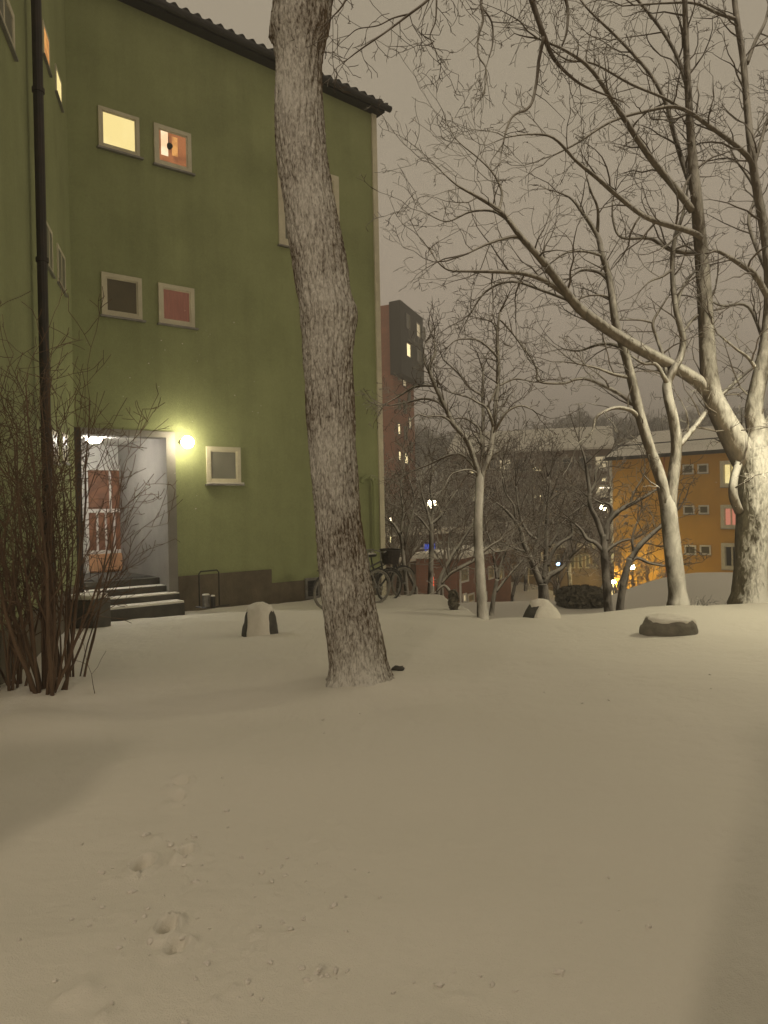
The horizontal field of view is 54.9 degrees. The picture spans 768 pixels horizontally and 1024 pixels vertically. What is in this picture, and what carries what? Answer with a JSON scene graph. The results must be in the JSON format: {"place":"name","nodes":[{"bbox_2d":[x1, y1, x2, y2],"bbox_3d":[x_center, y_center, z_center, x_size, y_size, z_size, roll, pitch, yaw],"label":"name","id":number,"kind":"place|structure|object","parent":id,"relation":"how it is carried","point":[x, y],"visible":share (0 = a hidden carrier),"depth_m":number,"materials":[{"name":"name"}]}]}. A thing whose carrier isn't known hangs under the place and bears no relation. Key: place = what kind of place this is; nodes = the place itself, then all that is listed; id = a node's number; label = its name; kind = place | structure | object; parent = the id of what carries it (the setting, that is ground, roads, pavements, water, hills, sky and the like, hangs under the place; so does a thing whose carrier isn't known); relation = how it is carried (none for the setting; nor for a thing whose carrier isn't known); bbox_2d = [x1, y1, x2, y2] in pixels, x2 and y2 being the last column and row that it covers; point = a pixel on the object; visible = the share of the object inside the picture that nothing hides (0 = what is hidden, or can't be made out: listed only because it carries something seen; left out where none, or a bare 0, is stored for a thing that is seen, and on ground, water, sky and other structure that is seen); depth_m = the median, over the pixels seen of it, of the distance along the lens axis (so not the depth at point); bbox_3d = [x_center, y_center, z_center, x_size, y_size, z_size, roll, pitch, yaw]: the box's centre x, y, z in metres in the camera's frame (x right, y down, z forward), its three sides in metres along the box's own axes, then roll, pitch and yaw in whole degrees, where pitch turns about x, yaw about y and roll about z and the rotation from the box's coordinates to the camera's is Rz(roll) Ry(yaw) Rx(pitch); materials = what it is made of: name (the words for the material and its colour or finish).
{"place":"outdoors","nodes":[
{"label":"outdoors","id":0,"kind":"place"},
{"bbox_2d":[202,594,209,608],"bbox_3d":[-2.975,1.489,12.356,0.128,0.240,0.130,-1,0,0],"label":"metal pot","id":1,"kind":"object","parent":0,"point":[205,600],"visible":0.95,"depth_m":12.31,"materials":[{"name":"metal"}]},
{"bbox_2d":[210,595,214,608],"bbox_3d":[-2.853,1.496,12.337,0.079,0.220,0.080,-1,0,0],"label":"short post","id":2,"kind":"object","parent":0,"point":[212,601],"visible":1,"depth_m":12.30,"materials":[{"name":"black metal"}]},
{"bbox_2d":[0,524,767,1023],"bbox_3d":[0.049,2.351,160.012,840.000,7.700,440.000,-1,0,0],"label":"snow ground","id":3,"kind":"structure","parent":0,"point":[486,808],"depth_m":3.81,"materials":[{"name":"white snow"}]},
{"bbox_2d":[0,365,109,690],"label":"bare shrub","id":4,"kind":"object","parent":3,"relation":"on","point":[15,668],"visible":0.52,"depth_m":6.71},
{"bbox_2d":[0,280,172,695],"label":"bare shrub","id":5,"kind":"object","parent":3,"relation":"on","point":[50,682],"visible":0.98,"depth_m":6.53,"materials":[{"name":"brown plant"}]},
{"bbox_2d":[70,637,104,693],"bbox_3d":[-2.664,1.339,6.601,0.367,0.570,0.108,-1,0,-29],"label":"sapling twig","id":6,"kind":"object","parent":3,"relation":"on","point":[88,666],"visible":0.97,"depth_m":6.60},
{"bbox_2d":[71,592,110,628],"bbox_3d":[-4.253,1.435,10.654,0.449,0.515,0.420,-1,0,14],"label":"planter box","id":7,"kind":"object","parent":3,"relation":"on","point":[103,621],"visible":0.38,"depth_m":10.48,"materials":[{"name":"concrete"}]},
{"bbox_2d":[0,365,182,676],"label":"bare shrub","id":8,"kind":"object","parent":3,"relation":"on","point":[67,607],"visible":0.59,"depth_m":7.15,"materials":[{"name":"brown plant"}]},
{"bbox_2d":[0,0,391,684],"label":"apartment building","id":9,"kind":"structure","parent":3,"relation":"on","point":[138,176],"depth_m":12.73,"materials":[{"name":"green paint"}]},
{"bbox_2d":[0,0,18,61],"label":"window","id":10,"kind":"structure","parent":9,"relation":"in","point":[7,17],"depth_m":7.79,"materials":[{"name":"beige paint"}]},
{"bbox_2d":[42,19,52,77],"bbox_3d":[-4.519,-6.220,9.917,0.036,0.484,0.530,-1,0,-14],"label":"window","id":11,"kind":"structure","parent":9,"relation":"in","point":[45,39],"depth_m":9.87,"materials":[{"name":"orange glass"}]},
{"bbox_2d":[46,221,55,278],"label":"window","id":12,"kind":"structure","parent":9,"relation":"in","point":[49,232],"depth_m":9.85,"materials":[{"name":"beige paint"}]},
{"bbox_2d":[52,430,60,465],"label":"window","id":13,"kind":"structure","parent":9,"relation":"in","point":[53,430],"depth_m":9.93,"materials":[{"name":"beige paint"}]},
{"bbox_2d":[55,64,63,112],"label":"window","id":14,"kind":"structure","parent":9,"relation":"in","point":[58,84],"depth_m":10.77,"materials":[{"name":"yellow glass"}]},
{"bbox_2d":[56,243,67,297],"bbox_3d":[-4.664,-3.499,10.721,0.036,0.576,0.716,-1,0,-14],"label":"window","id":15,"kind":"structure","parent":9,"relation":"in","point":[61,264],"depth_m":10.67,"materials":[{"name":"beige paint"}]},
{"bbox_2d":[61,432,69,465],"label":"window","id":16,"kind":"structure","parent":9,"relation":"in","point":[65,448],"depth_m":10.61,"materials":[{"name":"glass"}]},
{"bbox_2d":[86,436,101,442],"bbox_3d":[-4.905,-1.223,12.507,0.250,0.125,0.250,-1,0,0],"label":"ceiling lamp","id":17,"kind":"object","parent":9,"relation":"attached to","point":[94,439],"visible":0.42,"depth_m":12.43,"materials":[{"name":"white"}]},
{"bbox_2d":[82,465,122,573],"bbox_3d":[-5.315,0.125,14.134,0.799,2.049,0.116,-1,0,-38],"label":"door","id":18,"kind":"structure","parent":9,"relation":"in","point":[101,491],"depth_m":14.09,"materials":[{"name":"red paint"}]},
{"bbox_2d":[96,105,143,160],"bbox_3d":[-4.300,-6.182,12.046,0.746,0.685,0.070,-1,0,-38],"label":"window","id":19,"kind":"structure","parent":9,"relation":"in","point":[118,132],"depth_m":12.05,"materials":[{"name":"yellow glass"}]},
{"bbox_2d":[100,271,145,322],"bbox_3d":[-4.254,-3.501,12.049,0.736,0.721,0.070,-1,0,-38],"label":"window","id":20,"kind":"structure","parent":9,"relation":"in","point":[125,292],"depth_m":12.05,"materials":[{"name":"beige paint"}]},
{"bbox_2d":[152,122,195,176],"bbox_3d":[-3.598,-6.189,12.629,0.742,0.717,0.123,-1,0,-37],"label":"window","id":21,"kind":"structure","parent":9,"relation":"in","point":[172,147],"depth_m":12.61,"materials":[{"name":"brown glass"}]},
{"bbox_2d":[157,282,198,329],"bbox_3d":[-3.525,-3.512,12.629,0.721,0.711,0.070,-1,0,-38],"label":"window","id":22,"kind":"structure","parent":9,"relation":"in","point":[176,304],"depth_m":12.63,"materials":[{"name":"beige paint"}]},
{"bbox_2d":[178,436,193,447],"bbox_3d":[-3.365,-1.176,12.534,0.208,0.210,0.375,-1,0,-38],"label":"wall lamp","id":23,"kind":"object","parent":9,"relation":"attached to","point":[186,442],"visible":1,"depth_m":12.40,"materials":[{"name":"white"}]},
{"bbox_2d":[205,446,244,485],"bbox_3d":[-2.826,-0.815,13.139,0.738,0.686,0.090,-1,0,-38],"label":"window","id":24,"kind":"structure","parent":9,"relation":"in","point":[224,469],"depth_m":13.15,"materials":[{"name":"beige paint"}]},
{"bbox_2d":[277,167,339,248],"bbox_3d":[-1.425,-5.847,14.329,1.477,1.663,0.070,-1,0,-38],"label":"window","id":25,"kind":"structure","parent":9,"relation":"in","point":[282,231],"depth_m":13.95,"materials":[{"name":"beige paint"}]},
{"bbox_2d":[305,577,319,598],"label":"basement window","id":26,"kind":"structure","parent":9,"relation":"in","point":[309,582],"depth_m":14.21,"materials":[{"name":"grey metal"}]},
{"bbox_2d":[196,569,228,608],"bbox_3d":[-2.894,1.292,12.466,0.233,0.628,0.537,-1,0,44],"label":"metal hoop","id":27,"kind":"object","parent":3,"relation":"on","point":[218,588],"visible":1,"depth_m":12.45,"materials":[{"name":"metal"}]},
{"bbox_2d":[241,602,277,636],"bbox_3d":[-1.648,1.524,9.811,0.498,0.653,0.456,-1,0,0],"label":"boulder","id":28,"kind":"object","parent":3,"relation":"on","point":[260,619],"visible":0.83,"depth_m":9.66,"materials":[{"name":"stone"}]},
{"bbox_2d":[312,551,390,608],"bbox_3d":[-0.540,1.163,12.849,1.689,0.992,0.559,-1,4,-38],"label":"bicycle","id":29,"kind":"object","parent":3,"relation":"on","point":[316,582],"visible":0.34,"depth_m":13.14,"materials":[{"name":"grey metal"}]},
{"bbox_2d":[366,548,401,599],"bbox_3d":[-0.320,1.195,13.399,1.689,0.992,0.559,-1,4,-38],"label":"bicycle","id":30,"kind":"object","parent":3,"relation":"on","point":[390,556],"visible":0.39,"depth_m":13.60,"materials":[{"name":"metal"}]},
{"bbox_2d":[368,548,415,596],"bbox_3d":[-0.050,1.200,13.988,1.689,0.992,0.559,-1,-2,-38],"label":"bicycle","id":31,"kind":"object","parent":3,"relation":"on","point":[401,567],"visible":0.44,"depth_m":14.20,"materials":[{"name":"grey metal"}]},
{"bbox_2d":[391,665,404,670],"bbox_3d":[0.136,1.519,7.177,0.136,0.055,0.108,-1,0,0],"label":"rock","id":32,"kind":"object","parent":3,"relation":"on","point":[398,668],"visible":1,"depth_m":7.15,"materials":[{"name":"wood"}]},
{"bbox_2d":[380,300,426,523],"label":"tower block","id":33,"kind":"structure","parent":3,"relation":"on","point":[401,321],"depth_m":76.49,"materials":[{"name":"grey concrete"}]},
{"bbox_2d":[406,313,410,330],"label":"window","id":34,"kind":"structure","parent":33,"relation":"in","point":[407,315],"depth_m":77.16,"materials":[{"name":"grey glass"}]},
{"bbox_2d":[406,342,410,358],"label":"window","id":35,"kind":"structure","parent":33,"relation":"in","point":[408,347],"depth_m":77.20,"materials":[{"name":"yellow glass"}]},
{"bbox_2d":[416,322,420,338],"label":"window","id":36,"kind":"structure","parent":33,"relation":"in","point":[418,329],"depth_m":80.65,"materials":[{"name":"beige glass"}]},
{"bbox_2d":[416,349,420,363],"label":"window","id":37,"kind":"structure","parent":33,"relation":"in","point":[418,351],"depth_m":80.55,"materials":[{"name":"grey glass"}]},
{"bbox_2d":[421,325,425,340],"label":"window","id":38,"kind":"structure","parent":33,"relation":"in","point":[423,328],"depth_m":82.48,"materials":[{"name":"grey glass"}]},
{"bbox_2d":[384,462,435,528],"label":"bare tree","id":39,"kind":"object","parent":3,"relation":"on","point":[405,496],"visible":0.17,"depth_m":42.94,"materials":[{"name":"plant"}]},
{"bbox_2d":[384,454,451,593],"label":"bare tree","id":40,"kind":"object","parent":3,"relation":"on","point":[411,578],"visible":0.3,"depth_m":24.84,"materials":[{"name":"brown plant"}]},
{"bbox_2d":[384,423,464,594],"bbox_3d":[0.406,0.224,16.956,3.003,4.535,1.831,-1,0,0],"label":"bare tree","id":41,"kind":"object","parent":3,"relation":"on","point":[402,544],"visible":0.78,"depth_m":16.97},
{"bbox_2d":[383,436,465,525],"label":"bare tree","id":42,"kind":"object","parent":3,"relation":"on","point":[397,482],"visible":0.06,"depth_m":51.51,"materials":[{"name":"plant"}]},
{"bbox_2d":[385,452,464,594],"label":"bare tree","id":43,"kind":"object","parent":3,"relation":"on","point":[408,551],"visible":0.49,"depth_m":22.61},
{"bbox_2d":[384,407,479,593],"bbox_3d":[0.933,0.046,17.519,2.650,5.160,1.819,-1,0,0],"label":"bare tree","id":44,"kind":"object","parent":3,"relation":"on","point":[432,522],"visible":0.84,"depth_m":17.48,"materials":[{"name":"brown plant"}]},
{"bbox_2d":[385,526,483,595],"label":"street terrace","id":45,"kind":"structure","parent":3,"relation":"on","point":[413,566],"depth_m":42.15,"materials":[{"name":"brown brick"}]},
{"bbox_2d":[391,460,485,525],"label":"bare tree","id":46,"kind":"object","parent":3,"relation":"on","point":[441,500],"visible":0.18,"depth_m":50.02,"materials":[{"name":"plant"}]},
{"bbox_2d":[407,447,472,526],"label":"bare tree","id":47,"kind":"object","parent":3,"relation":"on","point":[439,485],"visible":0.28,"depth_m":47.29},
{"bbox_2d":[394,457,495,595],"bbox_3d":[2.483,0.731,24.072,3.612,5.247,2.729,-1,0,44],"label":"bare tree","id":48,"kind":"object","parent":3,"relation":"on","point":[450,552],"visible":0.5,"depth_m":24.18,"materials":[{"name":"brown plant"}]},
{"bbox_2d":[448,589,459,609],"bbox_3d":[1.092,1.387,11.608,0.194,0.362,0.258,-1,0,0],"label":"evergreen bush","id":49,"kind":"object","parent":3,"relation":"on","point":[453,600],"visible":0.98,"depth_m":11.53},
{"bbox_2d":[268,0,653,687],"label":"tree","id":50,"kind":"object","parent":3,"relation":"on","point":[298,36],"visible":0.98,"depth_m":6.67,"materials":[{"name":"brown plant"}]},
{"bbox_2d":[355,266,572,619],"bbox_3d":[1.169,-0.784,11.037,3.478,5.768,1.806,-1,0,0],"label":"street tree","id":51,"kind":"object","parent":3,"relation":"on","point":[480,471],"visible":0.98,"depth_m":10.96,"materials":[{"name":"brown plant"}]},
{"bbox_2d":[412,544,515,602],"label":"brick house","id":52,"kind":"structure","parent":3,"relation":"on","point":[462,584],"depth_m":34.04,"materials":[{"name":"red brick"}]},
{"bbox_2d":[459,566,468,582],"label":"window","id":53,"kind":"structure","parent":52,"relation":"in","point":[463,577],"depth_m":33.80,"materials":[{"name":"white paint"}]},
{"bbox_2d":[462,593,466,602],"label":"window","id":54,"kind":"structure","parent":52,"relation":"in","point":[464,596],"depth_m":33.73,"materials":[{"name":"glass"}]},
{"bbox_2d":[467,592,474,601],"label":"window","id":55,"kind":"structure","parent":52,"relation":"in","point":[470,597],"depth_m":34.45,"materials":[{"name":"glass"}]},
{"bbox_2d":[488,565,494,579],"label":"window","id":56,"kind":"structure","parent":52,"relation":"in","point":[491,575],"depth_m":37.09,"materials":[{"name":"glass"}]},
{"bbox_2d":[421,443,525,539],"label":"bare tree","id":57,"kind":"object","parent":3,"relation":"on","point":[470,487],"visible":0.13,"depth_m":53.45,"materials":[{"name":"plant"}]},
{"bbox_2d":[386,499,563,595],"bbox_3d":[1.833,1.075,15.349,3.962,2.727,1.405,-1,0,0],"label":"bare tree","id":58,"kind":"object","parent":3,"relation":"on","point":[465,565],"visible":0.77,"depth_m":15.47,"materials":[{"name":"brown plant"}]},
{"bbox_2d":[427,465,527,594],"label":"bare tree","id":59,"kind":"object","parent":3,"relation":"on","point":[450,558],"visible":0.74,"depth_m":17.78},
{"bbox_2d":[434,448,537,540],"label":"bare tree","id":60,"kind":"object","parent":3,"relation":"on","point":[466,497],"visible":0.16,"depth_m":47.54,"materials":[{"name":"brown plant"}]},
{"bbox_2d":[442,456,542,541],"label":"bare tree","id":61,"kind":"object","parent":3,"relation":"on","point":[469,502],"visible":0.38,"depth_m":45.37,"materials":[{"name":"brown plant"}]},
{"bbox_2d":[463,485,552,615],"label":"bare tree","id":62,"kind":"object","parent":3,"relation":"on","point":[496,588],"visible":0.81,"depth_m":19.97,"materials":[{"name":"brown plant"}]},
{"bbox_2d":[483,487,566,600],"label":"bare tree","id":63,"kind":"object","parent":3,"relation":"on","point":[518,577],"visible":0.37,"depth_m":37.96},
{"bbox_2d":[487,399,565,537],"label":"bare tree","id":64,"kind":"object","parent":3,"relation":"on","point":[528,465],"visible":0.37,"depth_m":50.78,"materials":[{"name":"brown plant"}]},
{"bbox_2d":[465,429,588,590],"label":"bare tree","id":65,"kind":"object","parent":3,"relation":"on","point":[526,578],"visible":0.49,"depth_m":44.45,"materials":[{"name":"brown plant"}]},
{"bbox_2d":[446,426,614,543],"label":"brown block","id":66,"kind":"structure","parent":3,"relation":"on","point":[599,438],"depth_m":70.48,"materials":[{"name":"brick"}]},
{"bbox_2d":[514,458,527,471],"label":"window","id":67,"kind":"structure","parent":66,"relation":"in","point":[524,458],"depth_m":70.15,"materials":[{"name":"grey glass"}]},
{"bbox_2d":[546,457,558,470],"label":"window","id":68,"kind":"structure","parent":66,"relation":"in","point":[557,457],"depth_m":69.34,"materials":[{"name":"grey glass"}]},
{"bbox_2d":[562,457,575,470],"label":"window","id":69,"kind":"structure","parent":66,"relation":"in","point":[564,460],"depth_m":68.99,"materials":[{"name":"grey glass"}]},
{"bbox_2d":[578,456,591,469],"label":"window","id":70,"kind":"structure","parent":66,"relation":"in","point":[589,457],"depth_m":68.56,"materials":[{"name":"grey glass"}]},
{"bbox_2d":[594,455,608,468],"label":"window","id":71,"kind":"structure","parent":66,"relation":"in","point":[598,458],"depth_m":68.21,"materials":[{"name":"beige glass"}]},
{"bbox_2d":[595,484,608,497],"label":"window","id":72,"kind":"structure","parent":66,"relation":"in","point":[599,488],"depth_m":68.23,"materials":[{"name":"white glass"}]},
{"bbox_2d":[470,420,596,573],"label":"bare tree","id":73,"kind":"object","parent":3,"relation":"on","point":[538,464],"visible":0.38,"depth_m":48.75,"materials":[{"name":"brown plant"}]},
{"bbox_2d":[523,598,560,618],"bbox_3d":[2.301,1.442,10.742,0.611,0.365,0.429,-1,0,0],"label":"boulder","id":74,"kind":"object","parent":3,"relation":"on","point":[542,608],"visible":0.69,"depth_m":10.64,"materials":[{"name":"stone"}]},
{"bbox_2d":[454,423,631,599],"bbox_3d":[4.455,0.318,21.070,5.174,5.643,2.602,-1,0,0],"label":"bare tree","id":75,"kind":"object","parent":3,"relation":"on","point":[542,584],"visible":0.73,"depth_m":20.96,"materials":[{"name":"brown plant"}]},
{"bbox_2d":[494,503,611,591],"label":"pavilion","id":76,"kind":"structure","parent":3,"relation":"on","point":[580,580],"depth_m":50.77,"materials":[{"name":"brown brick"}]},
{"bbox_2d":[555,554,560,567],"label":"window","id":77,"kind":"structure","parent":76,"relation":"in","point":[558,555],"depth_m":51.00,"materials":[{"name":"beige paint"}]},
{"bbox_2d":[577,554,582,567],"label":"window","id":78,"kind":"structure","parent":76,"relation":"in","point":[579,558],"depth_m":50.67,"materials":[{"name":"glass"}]},
{"bbox_2d":[585,555,589,567],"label":"window","id":79,"kind":"structure","parent":76,"relation":"in","point":[586,557],"depth_m":50.55,"materials":[{"name":"glass"}]},
{"bbox_2d":[513,522,594,600],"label":"bare tree","id":80,"kind":"object","parent":3,"relation":"on","point":[557,586],"visible":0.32,"depth_m":35.87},
{"bbox_2d":[358,0,767,603],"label":"old maple","id":81,"kind":"object","parent":3,"relation":"on","point":[746,452],"visible":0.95,"depth_m":11.67,"materials":[{"name":"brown plant"}]},
{"bbox_2d":[527,451,599,559],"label":"bare tree","id":82,"kind":"object","parent":3,"relation":"on","point":[565,492],"visible":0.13,"depth_m":50.05,"materials":[{"name":"plant"}]},
{"bbox_2d":[537,428,613,584],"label":"bare tree","id":83,"kind":"object","parent":3,"relation":"on","point":[569,576],"visible":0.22,"depth_m":49.86,"materials":[{"name":"brown plant"}]},
{"bbox_2d":[554,584,603,608],"bbox_3d":[5.730,2.507,21.516,1.473,0.812,1.391,-1,0,0],"label":"hedge","id":84,"kind":"object","parent":3,"relation":"on","point":[585,596],"visible":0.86,"depth_m":21.03,"materials":[{"name":"green plant"}]},
{"bbox_2d":[531,441,649,594],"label":"bare tree","id":85,"kind":"object","parent":3,"relation":"on","point":[587,511],"visible":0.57,"depth_m":43.79,"materials":[{"name":"brown plant"}]},
{"bbox_2d":[572,477,639,588],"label":"bare tree","id":86,"kind":"object","parent":3,"relation":"on","point":[598,557],"visible":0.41,"depth_m":41.93,"materials":[{"name":"brown plant"}]},
{"bbox_2d":[460,105,767,605],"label":"young maple","id":87,"kind":"object","parent":3,"relation":"on","point":[667,488],"visible":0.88,"depth_m":11.58,"materials":[{"name":"brown plant"}]},
{"bbox_2d":[573,508,656,593],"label":"bare tree","id":88,"kind":"object","parent":3,"relation":"on","point":[613,577],"visible":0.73,"depth_m":32.81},
{"bbox_2d":[533,404,704,611],"bbox_3d":[5.787,0.184,18.267,4.163,5.823,2.064,-1,0,0],"label":"bare tree","id":89,"kind":"object","parent":3,"relation":"on","point":[604,549],"visible":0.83,"depth_m":18.46,"materials":[{"name":"brown plant"}]},
{"bbox_2d":[592,391,676,487],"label":"bare tree","id":90,"kind":"object","parent":3,"relation":"on","point":[632,416],"visible":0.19,"depth_m":60.58,"materials":[{"name":"plant"}]},
{"bbox_2d":[615,535,700,586],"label":"bare tree","id":91,"kind":"object","parent":3,"relation":"on","point":[646,569],"visible":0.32,"depth_m":33.56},
{"bbox_2d":[616,468,708,609],"bbox_3d":[6.538,0.929,17.463,2.205,4.017,1.178,-1,0,0],"label":"bare tree","id":92,"kind":"object","parent":3,"relation":"on","point":[632,557],"visible":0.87,"depth_m":17.47,"materials":[{"name":"plant"}]},
{"bbox_2d":[639,613,697,636],"bbox_3d":[3.448,1.359,8.974,0.669,0.267,0.378,-1,0,0],"label":"boulder","id":93,"kind":"object","parent":3,"relation":"on","point":[665,624],"visible":1,"depth_m":8.83,"materials":[{"name":"stone"}]},
{"bbox_2d":[604,423,745,593],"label":"yellow building","id":94,"kind":"structure","parent":3,"relation":"on","point":[709,527],"depth_m":43.93,"materials":[{"name":"paint"}]},
{"bbox_2d":[682,464,693,474],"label":"window","id":95,"kind":"structure","parent":94,"relation":"in","point":[688,472],"depth_m":43.86,"materials":[{"name":"white paint"}]},
{"bbox_2d":[683,505,693,514],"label":"window","id":96,"kind":"structure","parent":94,"relation":"in","point":[686,509],"depth_m":43.94,"materials":[{"name":"glass"}]},
{"bbox_2d":[684,545,696,555],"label":"window","id":97,"kind":"structure","parent":94,"relation":"in","point":[692,546],"depth_m":43.89,"materials":[{"name":"glass"}]},
{"bbox_2d":[697,464,708,473],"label":"window","id":98,"kind":"structure","parent":94,"relation":"in","point":[703,469],"depth_m":43.26,"materials":[{"name":"white paint"}]},
{"bbox_2d":[698,505,709,514],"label":"window","id":99,"kind":"structure","parent":94,"relation":"in","point":[704,509],"depth_m":43.26,"materials":[{"name":"glass"}]},
{"bbox_2d":[700,545,711,555],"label":"window","id":100,"kind":"structure","parent":94,"relation":"in","point":[706,549],"depth_m":43.24,"materials":[{"name":"white paint"}]},
{"bbox_2d":[719,460,732,487],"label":"window","id":101,"kind":"structure","parent":94,"relation":"in","point":[726,468],"depth_m":42.16,"materials":[{"name":"yellow glass"}]},
{"bbox_2d":[721,543,733,569],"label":"window","id":102,"kind":"structure","parent":94,"relation":"in","point":[727,549],"depth_m":42.18,"materials":[{"name":"beige paint"}]},
{"bbox_2d":[720,505,735,528],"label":"window","id":103,"kind":"structure","parent":94,"relation":"in","point":[727,515],"depth_m":42.16,"materials":[{"name":"pink glass"}]},
{"bbox_2d":[695,595,716,605],"bbox_3d":[5.670,1.694,12.977,0.483,0.513,0.359,-1,0,0],"label":"shrub","id":104,"kind":"object","parent":3,"relation":"on","point":[704,603],"visible":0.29,"depth_m":12.94,"materials":[{"name":"plant"}]},
{"bbox_2d":[415,459,450,521],"bbox_3d":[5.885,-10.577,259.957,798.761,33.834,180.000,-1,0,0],"label":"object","id":105,"kind":"structure","parent":0,"point":[435,471],"depth_m":214.87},
{"bbox_2d":[414,404,767,486],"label":"distant woods","id":106,"kind":"object","parent":105,"relation":"on","point":[653,423],"visible":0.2,"depth_m":159.02,"materials":[{"name":"plant"}]},
{"bbox_2d":[166,0,767,447],"label":"sky","id":107,"kind":"structure","parent":0,"point":[395,84],"materials":[{"name":"grey"}]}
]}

